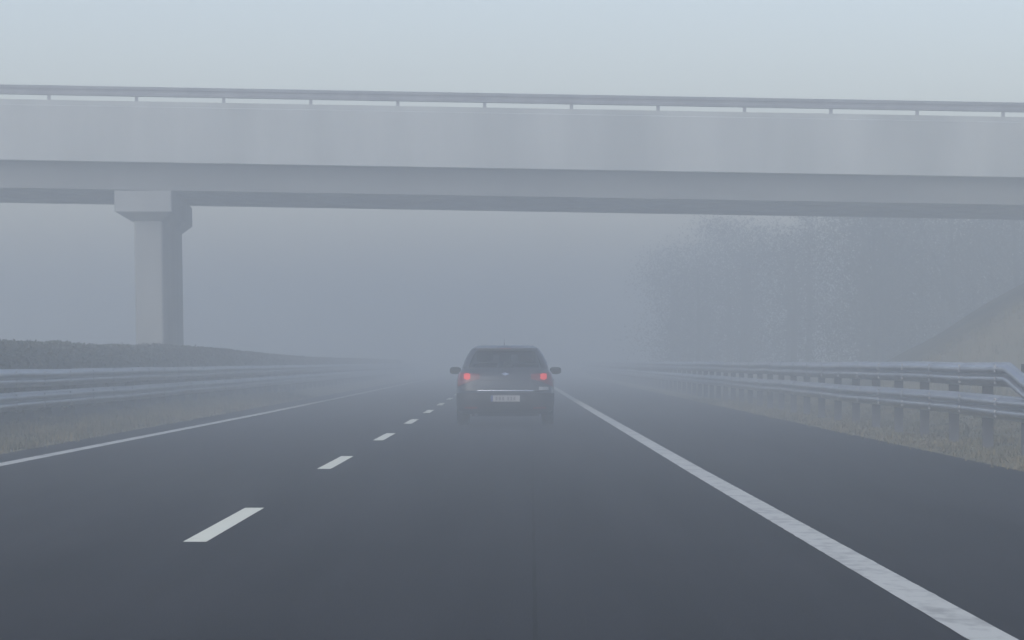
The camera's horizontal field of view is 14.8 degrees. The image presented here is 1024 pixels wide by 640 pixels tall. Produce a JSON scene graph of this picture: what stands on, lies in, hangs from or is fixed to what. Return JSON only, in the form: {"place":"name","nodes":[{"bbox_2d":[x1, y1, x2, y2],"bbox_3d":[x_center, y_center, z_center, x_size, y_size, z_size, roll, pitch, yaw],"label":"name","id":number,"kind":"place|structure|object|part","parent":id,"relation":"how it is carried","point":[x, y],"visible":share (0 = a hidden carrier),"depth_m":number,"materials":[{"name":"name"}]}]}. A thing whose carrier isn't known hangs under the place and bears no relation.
{"place":"outdoors","nodes":[
{"label":"outdoors","id":0,"kind":"place"},
{"bbox_2d":[0,372,1023,639],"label":"road","id":1,"kind":"structure","parent":0,"point":[572,522],"depth_m":27.22,"materials":[{"name":"grey asphalt"}]},
{"bbox_2d":[183,508,262,541],"bbox_3d":[-2.019,1.441,28.061,0.152,0.001,5.850,0,-1,0],"label":"lane marking","id":2,"kind":"object","parent":1,"relation":"on","point":[212,531],"visible":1,"depth_m":27.62,"materials":[{"name":"paint"}]},
{"bbox_2d":[0,374,451,465],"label":"edge line","id":3,"kind":"object","parent":1,"relation":"on","point":[70,450],"visible":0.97,"depth_m":61.26,"materials":[{"name":"paint"}]},
{"bbox_2d":[317,456,352,468],"bbox_3d":[-2.004,1.621,45.086,0.165,0.001,5.700,0,-1,0],"label":"lane marking","id":4,"kind":"object","parent":1,"relation":"on","point":[335,462],"visible":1,"depth_m":44.87,"materials":[{"name":"paint"}]},
{"bbox_2d":[374,433,394,439],"bbox_3d":[-1.945,1.782,60.385,0.164,0.001,5.700,0,-1,0],"label":"lane marking","id":5,"kind":"object","parent":1,"relation":"on","point":[384,436],"visible":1,"depth_m":60.44,"materials":[{"name":"paint"}]},
{"bbox_2d":[404,419,417,423],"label":"lane marking","id":6,"kind":"object","parent":1,"relation":"on","point":[411,421],"visible":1,"depth_m":75.57,"materials":[{"name":"paint"}]},
{"bbox_2d":[450,344,560,424],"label":"car","id":7,"kind":"object","parent":1,"relation":"on","point":[505,380],"visible":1,"depth_m":70.74,"materials":[{"name":"grey paint"}]},
{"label":"rear window","id":8,"kind":"part","parent":7,"relation":"part of","materials":[{"name":"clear glass"}]},
{"bbox_2d":[554,386,1018,639],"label":"edge line","id":9,"kind":"object","parent":1,"relation":"on","point":[964,623],"visible":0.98,"depth_m":22.88,"materials":[{"name":"paint"}]},
{"bbox_2d":[0,0,1023,369],"label":"sky","id":10,"kind":"structure","parent":0,"point":[424,288],"materials":[{"name":"grey"}]},
{"bbox_2d":[0,283,1023,473],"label":"ground","id":11,"kind":"structure","parent":0,"point":[984,314],"depth_m":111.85,"materials":[{"name":"green plant"}]},
{"bbox_2d":[0,339,403,424],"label":"hedge","id":12,"kind":"object","parent":11,"relation":"on","point":[29,354],"visible":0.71,"depth_m":89.59,"materials":[{"name":"green plant"}]},
{"bbox_2d":[0,363,414,426],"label":"guardrail","id":13,"kind":"object","parent":11,"relation":"on","point":[29,400],"visible":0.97,"depth_m":92.02,"materials":[{"name":"metal"}]},
{"bbox_2d":[0,84,1023,345],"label":"road bridge","id":14,"kind":"structure","parent":11,"relation":"on","point":[152,170],"depth_m":108.64,"materials":[{"name":"concrete"}]},
{"bbox_2d":[582,361,1023,455],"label":"guardrail","id":15,"kind":"object","parent":11,"relation":"on","point":[987,406],"visible":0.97,"depth_m":69.68,"materials":[{"name":"metal"}]},
{"bbox_2d":[607,214,1023,374],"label":"wood","id":16,"kind":"object","parent":11,"relation":"on","point":[885,282],"visible":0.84,"depth_m":175.86,"materials":[{"name":"green plant"}]}
]}

